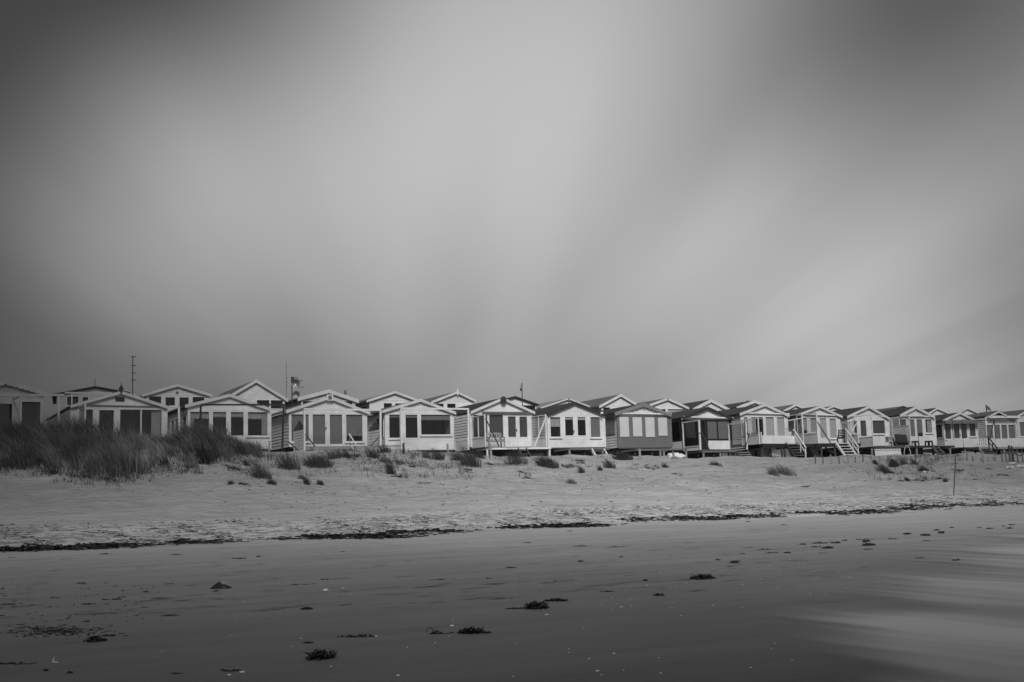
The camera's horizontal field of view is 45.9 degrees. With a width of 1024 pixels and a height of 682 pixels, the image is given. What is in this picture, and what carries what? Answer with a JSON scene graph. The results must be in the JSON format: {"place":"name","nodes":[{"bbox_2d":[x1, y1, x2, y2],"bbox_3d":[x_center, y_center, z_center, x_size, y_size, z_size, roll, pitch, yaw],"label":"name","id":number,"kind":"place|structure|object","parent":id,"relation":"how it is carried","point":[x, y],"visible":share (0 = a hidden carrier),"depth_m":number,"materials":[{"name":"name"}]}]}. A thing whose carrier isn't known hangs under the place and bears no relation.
{"place":"outdoors","nodes":[
{"label":"outdoors","id":0,"kind":"place"},
{"bbox_2d":[0,440,1023,681],"bbox_3d":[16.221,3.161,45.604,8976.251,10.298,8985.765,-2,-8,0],"label":"beach","id":1,"kind":"structure","parent":0,"point":[742,625],"depth_m":20.63,"materials":[{"name":"grey sand"}]},
{"bbox_2d":[0,380,63,429],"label":"beach hut","id":2,"kind":"object","parent":1,"relation":"on","point":[17,400],"visible":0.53,"depth_m":61.06,"materials":[{"name":"wood"}]},
{"bbox_2d":[52,386,129,412],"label":"beach hut","id":3,"kind":"object","parent":1,"relation":"on","point":[69,398],"visible":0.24,"depth_m":76.50,"materials":[{"name":"wood"}]},
{"bbox_2d":[83,635,107,642],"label":"seaweed","id":4,"kind":"object","parent":1,"relation":"on","point":[95,638],"visible":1,"depth_m":11.71,"materials":[{"name":"plant"}]},
{"bbox_2d":[46,382,179,439],"bbox_3d":[-22.357,4.549,67.086,5.162,3.719,12.000,2,-9,-28],"label":"beach hut","id":5,"kind":"object","parent":1,"relation":"on","point":[131,411],"visible":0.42,"depth_m":64.52,"materials":[{"name":"wood"}]},
{"bbox_2d":[119,408,162,438],"bbox_3d":[-19.735,4.466,64.270,2.276,1.763,0.157,2,-9,-28],"label":"window","id":6,"kind":"structure","parent":5,"relation":"in","point":[156,414],"depth_m":64.68,"materials":[{"name":"white paint"}]},
{"bbox_2d":[0,410,268,493],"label":"marram grass","id":7,"kind":"structure","parent":1,"relation":"on","point":[49,444],"depth_m":50.66,"materials":[{"name":"grey plant"}]},
{"bbox_2d":[139,384,211,411],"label":"beach hut","id":8,"kind":"object","parent":1,"relation":"on","point":[177,395],"visible":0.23,"depth_m":79.44,"materials":[{"name":"white paint"}]},
{"bbox_2d":[210,580,231,588],"bbox_3d":[-4.216,3.534,17.523,0.322,0.135,0.166,-2,-8,0],"label":"stone","id":9,"kind":"object","parent":1,"relation":"on","point":[221,584],"visible":0.95,"depth_m":17.48,"materials":[{"name":"stone"}]},
{"bbox_2d":[167,394,285,450],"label":"beach hut","id":10,"kind":"object","parent":1,"relation":"on","point":[251,420],"visible":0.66,"depth_m":67.51,"materials":[{"name":"wood"}]},
{"bbox_2d":[189,410,209,428],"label":"window","id":11,"kind":"structure","parent":10,"relation":"in","point":[193,414],"depth_m":66.44,"materials":[{"name":"white paint"}]},
{"bbox_2d":[211,411,227,435],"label":"door","id":12,"kind":"structure","parent":10,"relation":"in","point":[213,413],"depth_m":67.01,"materials":[{"name":"white paint"}]},
{"bbox_2d":[229,411,245,442],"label":"door","id":13,"kind":"structure","parent":10,"relation":"in","point":[231,413],"depth_m":67.38,"materials":[{"name":"white paint"}]},
{"bbox_2d":[246,411,268,437],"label":"window","id":14,"kind":"structure","parent":10,"relation":"in","point":[263,415],"depth_m":68.01,"materials":[{"name":"white paint"}]},
{"bbox_2d":[216,379,287,416],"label":"beach hut","id":15,"kind":"object","parent":1,"relation":"on","point":[257,391],"visible":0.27,"depth_m":82.01,"materials":[{"name":"wood"}]},
{"bbox_2d":[246,460,271,478],"bbox_3d":[-10.401,5.190,49.077,1.518,0.934,1.342,-2,-8,0],"label":"grass tuft","id":16,"kind":"object","parent":1,"relation":"on","point":[264,474],"visible":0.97,"depth_m":48.94,"materials":[{"name":"grey plant"}]},
{"bbox_2d":[271,449,299,470],"bbox_3d":[-10.025,5.119,52.785,1.690,1.138,1.674,-2,-8,0],"label":"grass tuft","id":17,"kind":"object","parent":1,"relation":"on","point":[288,465],"visible":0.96,"depth_m":52.54,"materials":[{"name":"grey plant"}]},
{"bbox_2d":[299,452,334,467],"bbox_3d":[-9.005,5.426,55.017,1.937,0.896,1.540,-2,-8,0],"label":"grass tuft","id":18,"kind":"object","parent":1,"relation":"on","point":[317,462],"visible":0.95,"depth_m":54.91,"materials":[{"name":"grey plant"}]},
{"bbox_2d":[303,649,337,660],"bbox_3d":[-1.651,2.705,10.460,0.302,0.081,0.291,1,-8,-20],"label":"seaweed","id":19,"kind":"object","parent":1,"relation":"on","point":[317,654],"visible":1,"depth_m":10.40,"materials":[{"name":"black plant"}]},
{"bbox_2d":[285,389,358,412],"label":"beach hut","id":20,"kind":"object","parent":1,"relation":"on","point":[301,400],"visible":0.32,"depth_m":84.25,"materials":[{"name":"grey wood"}]},
{"bbox_2d":[291,376,300,406],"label":"aerial mast","id":21,"kind":"object","parent":20,"relation":"attached to","point":[295,383],"visible":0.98,"depth_m":84.33,"materials":[{"name":"metal"}]},
{"bbox_2d":[265,395,381,451],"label":"beach hut","id":22,"kind":"object","parent":1,"relation":"on","point":[330,422],"visible":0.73,"depth_m":70.42,"materials":[{"name":"grey wood"}]},
{"bbox_2d":[290,413,310,442],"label":"window","id":23,"kind":"structure","parent":22,"relation":"in","point":[295,418],"depth_m":69.78,"materials":[{"name":"white paint"}]},
{"bbox_2d":[311,413,326,445],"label":"door","id":24,"kind":"structure","parent":22,"relation":"in","point":[318,420],"depth_m":70.26,"materials":[{"name":"white paint"}]},
{"bbox_2d":[328,413,343,445],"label":"door","id":25,"kind":"structure","parent":22,"relation":"in","point":[335,420],"depth_m":70.70,"materials":[{"name":"white paint"}]},
{"bbox_2d":[345,413,364,442],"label":"window","id":26,"kind":"structure","parent":22,"relation":"in","point":[354,422],"depth_m":71.22,"materials":[{"name":"white paint"}]},
{"bbox_2d":[320,448,346,459],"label":"grass tuft","id":27,"kind":"object","parent":1,"relation":"on","point":[337,455],"visible":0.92,"depth_m":57.56,"materials":[{"name":"grey plant"}]},
{"bbox_2d":[355,391,417,415],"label":"beach hut","id":28,"kind":"object","parent":1,"relation":"on","point":[393,398],"visible":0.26,"depth_m":86.56,"materials":[{"name":"wood"}]},
{"bbox_2d":[380,458,395,474],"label":"grass tuft","id":29,"kind":"object","parent":1,"relation":"on","point":[389,468],"visible":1,"depth_m":53.61,"materials":[{"name":"grey plant"}]},
{"bbox_2d":[366,399,469,452],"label":"beach hut","id":30,"kind":"object","parent":1,"relation":"on","point":[420,423],"visible":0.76,"depth_m":74.14,"materials":[{"name":"wood"}]},
{"bbox_2d":[388,413,399,439],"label":"window","id":31,"kind":"structure","parent":30,"relation":"in","point":[389,414],"depth_m":73.25,"materials":[{"name":"white paint"}]},
{"bbox_2d":[404,414,419,449],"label":"door","id":32,"kind":"structure","parent":30,"relation":"in","point":[410,443],"depth_m":73.59,"materials":[{"name":"white paint"}]},
{"bbox_2d":[420,413,452,435],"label":"window","id":33,"kind":"structure","parent":30,"relation":"in","point":[423,416],"depth_m":74.40,"materials":[{"name":"white paint"}]},
{"bbox_2d":[418,446,444,460],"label":"grass tuft","id":34,"kind":"object","parent":1,"relation":"on","point":[435,454],"visible":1,"depth_m":59.72,"materials":[{"name":"grey plant"}]},
{"bbox_2d":[424,389,475,416],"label":"beach hut","id":35,"kind":"object","parent":1,"relation":"on","point":[456,399],"visible":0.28,"depth_m":89.12,"materials":[{"name":"wood"}]},
{"bbox_2d":[446,439,481,467],"bbox_3d":[-2.409,5.378,58.026,2.051,1.524,1.953,-1,-8,-8],"label":"grass tuft","id":36,"kind":"object","parent":1,"relation":"on","point":[472,462],"visible":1,"depth_m":57.97,"materials":[{"name":"grey plant"}]},
{"bbox_2d":[457,626,484,633],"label":"seaweed","id":37,"kind":"object","parent":1,"relation":"on","point":[470,630],"visible":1,"depth_m":11.87,"materials":[{"name":"plant"}]},
{"bbox_2d":[451,396,550,456],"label":"beach hut","id":38,"kind":"object","parent":1,"relation":"on","point":[510,421],"visible":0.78,"depth_m":77.35,"materials":[{"name":"wood"}]},
{"bbox_2d":[472,414,488,437],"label":"window","id":39,"kind":"structure","parent":38,"relation":"in","point":[481,418],"depth_m":76.69,"materials":[{"name":"white paint"}]},
{"bbox_2d":[485,433,505,447],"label":"bench","id":40,"kind":"object","parent":38,"relation":"on","point":[488,440],"visible":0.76,"depth_m":75.81,"materials":[{"name":"grey wood"}]},
{"bbox_2d":[488,414,504,439],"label":"window","id":41,"kind":"structure","parent":38,"relation":"in","point":[496,421],"depth_m":77.20,"materials":[{"name":"grey glass"}]},
{"bbox_2d":[506,415,517,445],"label":"door","id":42,"kind":"structure","parent":38,"relation":"in","point":[511,420],"depth_m":77.58,"materials":[{"name":"white paint"}]},
{"bbox_2d":[518,416,528,445],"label":"door","id":43,"kind":"structure","parent":38,"relation":"in","point":[523,421],"depth_m":77.92,"materials":[{"name":"white paint"}]},
{"bbox_2d":[0,495,1022,546],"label":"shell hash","id":44,"kind":"object","parent":1,"relation":"on","point":[458,521],"visible":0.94,"depth_m":38.92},
{"bbox_2d":[0,462,1023,639],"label":"seaweed litter","id":45,"kind":"object","parent":1,"relation":"on","point":[38,629],"visible":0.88,"depth_m":34.95,"materials":[{"name":"black plant"}]},
{"bbox_2d":[496,447,527,465],"bbox_3d":[-0.007,5.722,60.006,1.940,1.070,1.499,-2,-8,0],"label":"grass tuft","id":46,"kind":"object","parent":1,"relation":"on","point":[516,461],"visible":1,"depth_m":59.74,"materials":[{"name":"grey plant"}]},
{"bbox_2d":[0,500,1023,551],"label":"seaweed wrack","id":47,"kind":"object","parent":1,"relation":"on","point":[392,533],"visible":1,"depth_m":34.43,"materials":[{"name":"black plant"}]},
{"bbox_2d":[506,396,538,409],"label":"beach hut","id":48,"kind":"object","parent":1,"relation":"on","point":[528,404],"visible":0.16,"depth_m":91.85,"materials":[{"name":"wood"}]},
{"bbox_2d":[522,601,550,609],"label":"seaweed","id":49,"kind":"object","parent":1,"relation":"on","point":[533,605],"visible":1,"depth_m":13.86,"materials":[{"name":"plant"}]},
{"bbox_2d":[532,453,559,468],"bbox_3d":[1.512,6.010,60.521,1.888,0.872,1.410,-2,-8,0],"label":"grass tuft","id":50,"kind":"object","parent":1,"relation":"on","point":[542,461],"visible":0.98,"depth_m":60.32,"materials":[{"name":"grey plant"}]},
{"bbox_2d":[536,398,589,408],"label":"beach hut","id":51,"kind":"object","parent":1,"relation":"on","point":[554,403],"visible":0.15,"depth_m":93.83,"materials":[{"name":"grey wood"}]},
{"bbox_2d":[523,402,609,456],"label":"beach hut","id":52,"kind":"object","parent":1,"relation":"on","point":[575,428],"visible":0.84,"depth_m":80.89,"materials":[{"name":"wood"}]},
{"bbox_2d":[549,416,561,438],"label":"window","id":53,"kind":"structure","parent":52,"relation":"in","point":[553,420],"depth_m":80.08,"materials":[{"name":"white paint"}]},
{"bbox_2d":[563,416,574,446],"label":"door","id":54,"kind":"structure","parent":52,"relation":"in","point":[569,440],"depth_m":80.33,"materials":[{"name":"white paint"}]},
{"bbox_2d":[576,416,587,446],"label":"door","id":55,"kind":"structure","parent":52,"relation":"in","point":[582,440],"depth_m":80.72,"materials":[{"name":"white paint"}]},
{"bbox_2d":[589,416,601,438],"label":"window","id":56,"kind":"structure","parent":52,"relation":"in","point":[594,421],"depth_m":81.26,"materials":[{"name":"grey glass"}]},
{"bbox_2d":[208,442,988,482],"bbox_3d":[8.287,6.355,64.233,51.093,3.274,14.632,2,-8,-23],"label":"dune scrub","id":57,"kind":"object","parent":1,"relation":"on","point":[394,458],"visible":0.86,"depth_m":56.94,"materials":[{"name":"grey plant"}]},
{"bbox_2d":[581,394,636,410],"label":"beach hut","id":58,"kind":"object","parent":1,"relation":"on","point":[610,402],"visible":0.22,"depth_m":96.50,"materials":[{"name":"wood"}]},
{"bbox_2d":[608,450,633,459],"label":"grass tuft","id":59,"kind":"object","parent":1,"relation":"on","point":[621,456],"visible":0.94,"depth_m":66.39,"materials":[{"name":"black plant"}]},
{"bbox_2d":[596,401,687,457],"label":"beach hut","id":60,"kind":"object","parent":1,"relation":"on","point":[646,429],"visible":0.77,"depth_m":83.93,"materials":[{"name":"wood"}]},
{"bbox_2d":[605,417,614,434],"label":"window","id":61,"kind":"structure","parent":60,"relation":"in","point":[609,422],"depth_m":83.98,"materials":[{"name":"glass"}]},
{"bbox_2d":[618,416,630,446],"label":"door","id":62,"kind":"structure","parent":60,"relation":"in","point":[623,421],"depth_m":83.25,"materials":[{"name":"grey paint"}]},
{"bbox_2d":[631,416,643,446],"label":"door","id":63,"kind":"structure","parent":60,"relation":"in","point":[636,421],"depth_m":83.66,"materials":[{"name":"grey paint"}]},
{"bbox_2d":[643,416,656,446],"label":"door","id":64,"kind":"structure","parent":60,"relation":"in","point":[649,421],"depth_m":84.05,"materials":[{"name":"grey paint"}]},
{"bbox_2d":[656,417,668,446],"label":"door","id":65,"kind":"structure","parent":60,"relation":"in","point":[662,422],"depth_m":84.44,"materials":[{"name":"grey paint"}]},
{"bbox_2d":[637,398,688,412],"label":"beach hut","id":66,"kind":"object","parent":1,"relation":"on","point":[669,405],"visible":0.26,"depth_m":98.93,"materials":[{"name":"wood"}]},
{"bbox_2d":[690,573,716,579],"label":"seaweed","id":67,"kind":"object","parent":1,"relation":"on","point":[702,576],"visible":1,"depth_m":17.57,"materials":[{"name":"plant"}]},
{"bbox_2d":[662,407,749,458],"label":"beach hut","id":68,"kind":"object","parent":1,"relation":"on","point":[702,432],"visible":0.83,"depth_m":87.22,"materials":[{"name":"wood"}]},
{"bbox_2d":[684,420,696,439],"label":"window","id":69,"kind":"structure","parent":68,"relation":"in","point":[690,428],"depth_m":86.76,"materials":[{"name":"glass"}]},
{"bbox_2d":[700,420,706,448],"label":"door","id":70,"kind":"structure","parent":68,"relation":"in","point":[703,444],"depth_m":87.01,"materials":[{"name":"black paint"}]},
{"bbox_2d":[706,419,730,439],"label":"window","id":71,"kind":"structure","parent":68,"relation":"in","point":[716,429],"depth_m":87.65,"materials":[{"name":"grey glass"}]},
{"bbox_2d":[683,399,729,410],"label":"beach hut","id":72,"kind":"object","parent":1,"relation":"on","point":[713,404],"visible":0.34,"depth_m":101.25,"materials":[{"name":"wood"}]},
{"bbox_2d":[724,400,769,408],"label":"beach hut","id":73,"kind":"object","parent":1,"relation":"on","point":[743,404],"visible":0.16,"depth_m":103.59,"materials":[{"name":"wood"}]},
{"bbox_2d":[719,404,795,456],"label":"beach hut","id":74,"kind":"object","parent":1,"relation":"on","point":[767,427],"visible":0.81,"depth_m":90.43,"materials":[{"name":"wood"}]},
{"bbox_2d":[764,416,774,435],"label":"window","id":75,"kind":"structure","parent":74,"relation":"in","point":[769,420],"depth_m":90.79,"materials":[{"name":"white paint"}]},
{"bbox_2d":[776,416,785,435],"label":"window","id":76,"kind":"structure","parent":74,"relation":"in","point":[780,420],"depth_m":91.16,"materials":[{"name":"white paint"}]},
{"bbox_2d":[772,463,796,475],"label":"grass tuft","id":77,"kind":"object","parent":1,"relation":"on","point":[784,471],"visible":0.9,"depth_m":63.87,"materials":[{"name":"grey plant"}]},
{"bbox_2d":[774,404,803,410],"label":"beach hut","id":78,"kind":"object","parent":1,"relation":"on","point":[789,407],"visible":0.07,"depth_m":106.04,"materials":[{"name":"wood"}]},
{"bbox_2d":[785,429,806,457],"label":"stair","id":79,"kind":"object","parent":1,"relation":"on","point":[800,441],"visible":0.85,"depth_m":87.74,"materials":[{"name":"wood"}]},
{"bbox_2d":[771,406,860,457],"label":"beach hut","id":80,"kind":"object","parent":1,"relation":"on","point":[817,427],"visible":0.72,"depth_m":94.02,"materials":[{"name":"wood"}]},
{"bbox_2d":[809,417,818,433],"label":"window","id":81,"kind":"structure","parent":80,"relation":"in","point":[813,429],"depth_m":93.83,"materials":[{"name":"glass"}]},
{"bbox_2d":[818,417,828,442],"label":"door","id":82,"kind":"structure","parent":80,"relation":"in","point":[822,420],"depth_m":94.13,"materials":[{"name":"white paint"}]},
{"bbox_2d":[828,418,836,438],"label":"window","id":83,"kind":"structure","parent":80,"relation":"in","point":[832,421],"depth_m":94.47,"materials":[{"name":"white paint"}]},
{"bbox_2d":[835,428,858,454],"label":"stair","id":84,"kind":"object","parent":1,"relation":"on","point":[852,447],"visible":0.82,"depth_m":91.54,"materials":[{"name":"white paint"}]},
{"bbox_2d":[822,406,910,455],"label":"beach hut","id":85,"kind":"object","parent":1,"relation":"on","point":[867,427],"visible":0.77,"depth_m":97.11,"materials":[{"name":"wood"}]},
{"bbox_2d":[859,420,867,436],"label":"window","id":86,"kind":"structure","parent":85,"relation":"in","point":[862,423],"depth_m":97.00,"materials":[{"name":"glass"}]},
{"bbox_2d":[872,420,885,434],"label":"window","id":87,"kind":"structure","parent":85,"relation":"in","point":[879,426],"depth_m":97.59,"materials":[{"name":"glass"}]},
{"bbox_2d":[874,449,901,455],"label":"canvas windbreak","id":88,"kind":"object","parent":1,"relation":"on","point":[879,452],"visible":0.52,"depth_m":93.53,"materials":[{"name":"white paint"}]},
{"bbox_2d":[875,406,954,454],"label":"beach hut","id":89,"kind":"object","parent":1,"relation":"on","point":[915,423],"visible":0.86,"depth_m":100.66,"materials":[{"name":"wood"}]},
{"bbox_2d":[910,419,916,444],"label":"door","id":90,"kind":"structure","parent":89,"relation":"in","point":[912,421],"depth_m":100.44,"materials":[{"name":"white paint"}]},
{"bbox_2d":[915,418,924,444],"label":"door","id":91,"kind":"structure","parent":89,"relation":"in","point":[920,429],"depth_m":100.68,"materials":[{"name":"white paint"}]},
{"bbox_2d":[924,418,933,433],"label":"window","id":92,"kind":"structure","parent":89,"relation":"in","point":[929,422],"depth_m":101.13,"materials":[{"name":"white paint"}]},
{"bbox_2d":[923,407,949,414],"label":"beach hut","id":93,"kind":"object","parent":1,"relation":"on","point":[936,411],"visible":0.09,"depth_m":115.76,"materials":[{"name":"wood"}]},
{"bbox_2d":[923,412,984,453],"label":"beach hut","id":94,"kind":"object","parent":1,"relation":"on","point":[959,430],"visible":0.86,"depth_m":103.70,"materials":[{"name":"wood"}]},
{"bbox_2d":[944,423,951,439],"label":"window","id":95,"kind":"structure","parent":94,"relation":"in","point":[947,427],"depth_m":103.48,"materials":[{"name":"glass"}]},
{"bbox_2d":[953,424,960,438],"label":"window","id":96,"kind":"structure","parent":94,"relation":"in","point":[956,427],"depth_m":103.73,"materials":[{"name":"glass"}]},
{"bbox_2d":[960,423,968,446],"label":"door","id":97,"kind":"structure","parent":94,"relation":"in","point":[964,435],"depth_m":103.96,"materials":[{"name":"white paint"}]},
{"bbox_2d":[968,423,976,437],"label":"window","id":98,"kind":"structure","parent":94,"relation":"in","point":[972,427],"depth_m":104.21,"materials":[{"name":"white paint"}]},
{"bbox_2d":[946,408,978,414],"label":"beach hut","id":99,"kind":"object","parent":1,"relation":"on","point":[966,411],"visible":0.07,"depth_m":118.11,"materials":[{"name":"white paint"}]},
{"bbox_2d":[978,436,997,454],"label":"stair","id":100,"kind":"object","parent":1,"relation":"on","point":[989,448],"visible":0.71,"depth_m":103.28,"materials":[{"name":"grey wood"}]},
{"bbox_2d":[961,411,1023,453],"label":"beach hut","id":101,"kind":"object","parent":1,"relation":"on","point":[998,429],"visible":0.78,"depth_m":106.96,"materials":[{"name":"wood"}]},
{"bbox_2d":[993,424,1000,446],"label":"door","id":102,"kind":"structure","parent":101,"relation":"in","point":[998,431],"depth_m":106.97,"materials":[{"name":"white paint"}]},
{"bbox_2d":[1000,424,1008,444],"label":"door","id":103,"kind":"structure","parent":101,"relation":"in","point":[1004,429],"depth_m":107.18,"materials":[{"name":"white paint"}]},
{"bbox_2d":[1007,424,1015,437],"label":"window","id":104,"kind":"structure","parent":101,"relation":"in","point":[1011,427],"depth_m":107.42,"materials":[{"name":"white paint"}]},
{"bbox_2d":[1000,448,1023,462],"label":"paling fence","id":105,"kind":"object","parent":1,"relation":"on","point":[1017,452],"visible":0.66,"depth_m":74.73,"materials":[{"name":"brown wood"}]},
{"bbox_2d":[1002,410,1023,451],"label":"beach hut","id":106,"kind":"object","parent":1,"relation":"on","point":[1020,426],"visible":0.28,"depth_m":109.51,"materials":[{"name":"wood"}]},
{"bbox_2d":[0,0,1023,427],"label":"sky","id":107,"kind":"structure","parent":0,"point":[774,203],"materials":[{"name":"grey"}]},
{"bbox_2d":[894,434,903,445],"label":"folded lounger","id":108,"kind":"object","parent":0,"point":[899,440],"visible":0.88,"depth_m":96.36,"materials":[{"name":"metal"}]},
{"bbox_2d":[815,535,1023,681],"bbox_3d":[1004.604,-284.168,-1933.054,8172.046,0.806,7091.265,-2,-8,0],"label":"sea water","id":109,"kind":"structure","parent":0,"point":[977,635],"depth_m":11.77,"materials":[{"name":"grey liquid"}]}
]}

